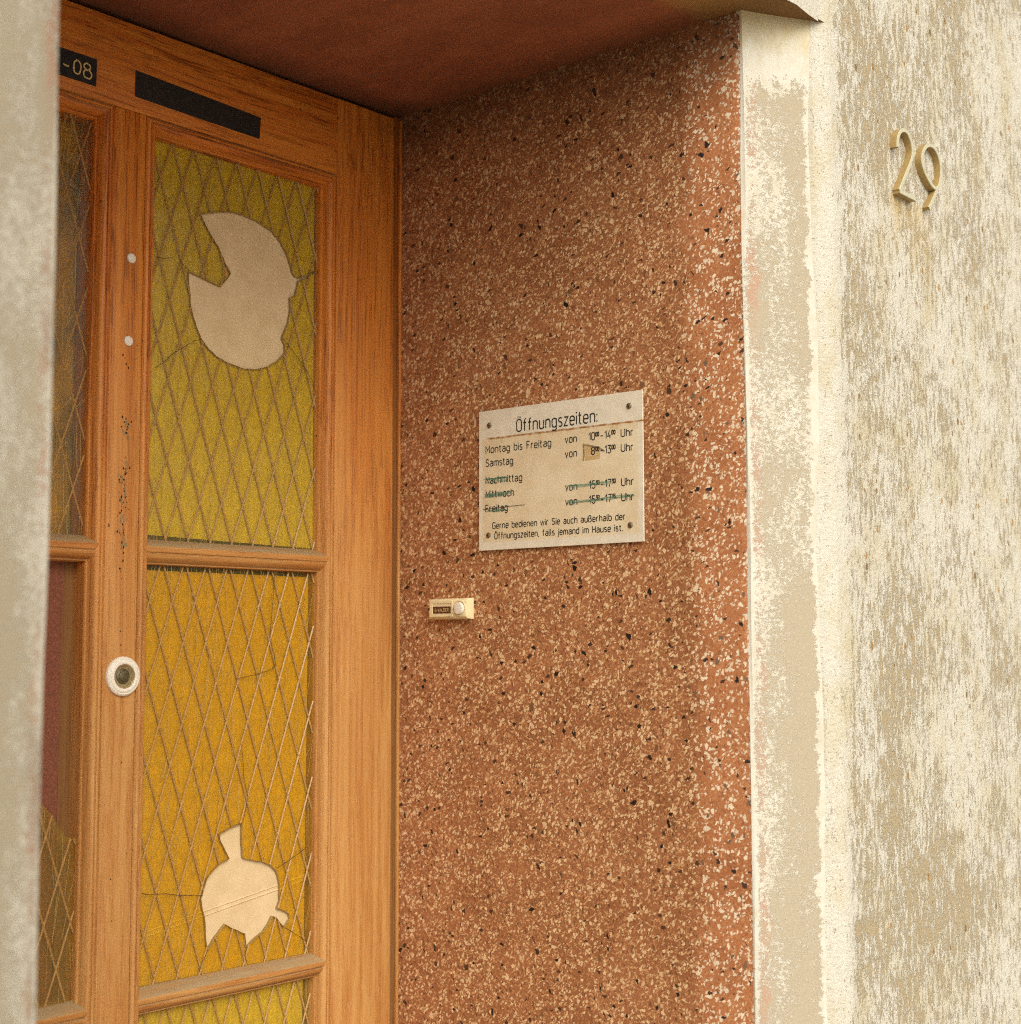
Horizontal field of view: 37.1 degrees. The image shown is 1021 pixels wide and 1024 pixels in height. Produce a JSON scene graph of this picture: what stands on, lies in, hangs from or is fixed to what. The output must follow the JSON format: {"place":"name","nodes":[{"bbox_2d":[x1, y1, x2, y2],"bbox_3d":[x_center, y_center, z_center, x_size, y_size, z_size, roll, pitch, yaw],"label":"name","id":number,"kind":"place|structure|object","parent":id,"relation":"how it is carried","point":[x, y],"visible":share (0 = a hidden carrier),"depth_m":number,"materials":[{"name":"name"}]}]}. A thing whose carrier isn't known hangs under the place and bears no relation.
{"place":"outdoors","nodes":[
{"label":"outdoors","id":0,"kind":"place"},
{"label":"pavement","id":1,"kind":"structure","parent":0,"visible":0},
{"bbox_2d":[0,0,1020,1023],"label":"house","id":2,"kind":"structure","parent":1,"relation":"on","point":[735,738],"depth_m":2.07,"materials":[{"name":"stone"}]},
{"bbox_2d":[36,0,393,1023],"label":"wooden door","id":3,"kind":"structure","parent":2,"relation":"attached to","point":[336,154],"depth_m":2.10,"materials":[{"name":"brown wood"}]},
{"bbox_2d":[36,561,63,1003],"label":"glass pane","id":4,"kind":"structure","parent":3,"relation":"attached to","point":[51,706],"depth_m":1.90,"materials":[{"name":"glass"}]},
{"bbox_2d":[51,562,74,1000],"bbox_3d":[-0.559,0.340,1.922,0.010,0.565,0.034,-4,-7,41],"label":"brown batten","id":5,"kind":"object","parent":3,"relation":"attached to","point":[63,791],"visible":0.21,"depth_m":1.91,"materials":[{"name":"brown wood"}]},
{"bbox_2d":[49,118,80,534],"bbox_3d":[-0.669,-0.245,1.868,0.004,0.660,0.500,-4,-7,41],"label":"backing sheet","id":6,"kind":"object","parent":3,"relation":"attached to","point":[62,394],"depth_m":1.97,"materials":[{"name":"yellow glass"}]},
{"bbox_2d":[58,46,96,86],"bbox_3d":[-0.606,-0.576,1.891,0.001,0.037,0.214,-4,-7,41],"label":"label strip","id":7,"kind":"object","parent":3,"relation":"attached to","point":[77,66],"visible":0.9,"depth_m":1.95,"materials":[{"name":"black plastic"}]},
{"bbox_2d":[124,336,132,345],"bbox_3d":[-0.497,-0.223,1.983,0.004,0.013,0.013,-4,-7,41],"label":"drawing pin","id":8,"kind":"object","parent":3,"relation":"attached to","point":[128,340],"visible":1,"depth_m":1.98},
{"bbox_2d":[127,253,135,262],"bbox_3d":[-0.496,-0.333,1.995,0.004,0.013,0.013,-4,-7,41],"label":"drawing pin","id":9,"kind":"object","parent":3,"relation":"attached to","point":[131,257],"visible":1,"depth_m":1.99,"materials":[{"name":"silver metal"}]},
{"bbox_2d":[135,70,260,138],"bbox_3d":[-0.427,-0.559,2.096,0.001,0.040,0.213,-4,-7,41],"label":"label strip","id":10,"kind":"object","parent":3,"relation":"attached to","point":[152,89],"visible":1,"depth_m":2.09,"materials":[{"name":"black plastic"}]},
{"bbox_2d":[138,979,302,1023],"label":"glass pane","id":11,"kind":"structure","parent":3,"relation":"attached to","point":[275,1014],"depth_m":2.09,"materials":[{"name":"yellow glass"}]},
{"bbox_2d":[139,570,307,985],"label":"glass pane","id":12,"kind":"structure","parent":3,"relation":"attached to","point":[240,894],"depth_m":2.09,"materials":[{"name":"yellow glass"}]},
{"bbox_2d":[148,535,305,548],"bbox_3d":[-0.395,0.049,2.131,0.006,0.030,0.317,-4,-7,41],"label":"brown backing strip","id":13,"kind":"object","parent":3,"relation":"attached to","point":[183,539],"visible":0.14,"depth_m":2.09,"materials":[{"name":"brown wood"}]},
{"bbox_2d":[148,141,313,548],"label":"glass pane","id":14,"kind":"structure","parent":3,"relation":"attached to","point":[240,315],"depth_m":2.14,"materials":[{"name":"yellow glass"}]},
{"bbox_2d":[297,573,307,949],"bbox_3d":[-0.298,0.361,2.215,0.006,0.543,0.035,-4,-7,41],"label":"brown batten","id":15,"kind":"object","parent":3,"relation":"attached to","point":[302,574],"visible":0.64,"depth_m":2.20,"materials":[{"name":"brown wood"}]},
{"bbox_2d":[302,979,303,1023],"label":"brown batten","id":16,"kind":"object","parent":3,"relation":"attached to","point":[303,1000],"depth_m":2.18,"materials":[{"name":"brown wood"}]},
{"bbox_2d":[428,598,473,619],"bbox_3d":[-0.091,0.143,2.246,0.080,0.031,0.022,-4,-7,41],"label":"doorbell","id":17,"kind":"object","parent":2,"relation":"attached to","point":[451,609],"visible":1,"depth_m":2.23,"materials":[{"name":"beige plastic"}]},
{"bbox_2d":[479,390,644,550],"bbox_3d":[0.066,-0.054,2.134,0.296,0.204,0.004,-4,-7,41],"label":"opening hours sign","id":18,"kind":"object","parent":2,"relation":"attached to","point":[563,473],"visible":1,"depth_m":2.13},
{"bbox_2d":[890,128,915,202],"bbox_3d":[0.558,-0.496,2.170,0.014,0.100,0.056,-4,-7,41],"label":"house number","id":19,"kind":"object","parent":2,"relation":"attached to","point":[903,133],"visible":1,"depth_m":2.17,"materials":[{"name":"gold metal"}]},
{"bbox_2d":[915,143,941,210],"bbox_3d":[0.612,-0.489,2.232,0.014,0.102,0.068,-4,-7,41],"label":"house number","id":20,"kind":"object","parent":2,"relation":"attached to","point":[930,186],"visible":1,"depth_m":2.23,"materials":[{"name":"gold metal"}]}
]}

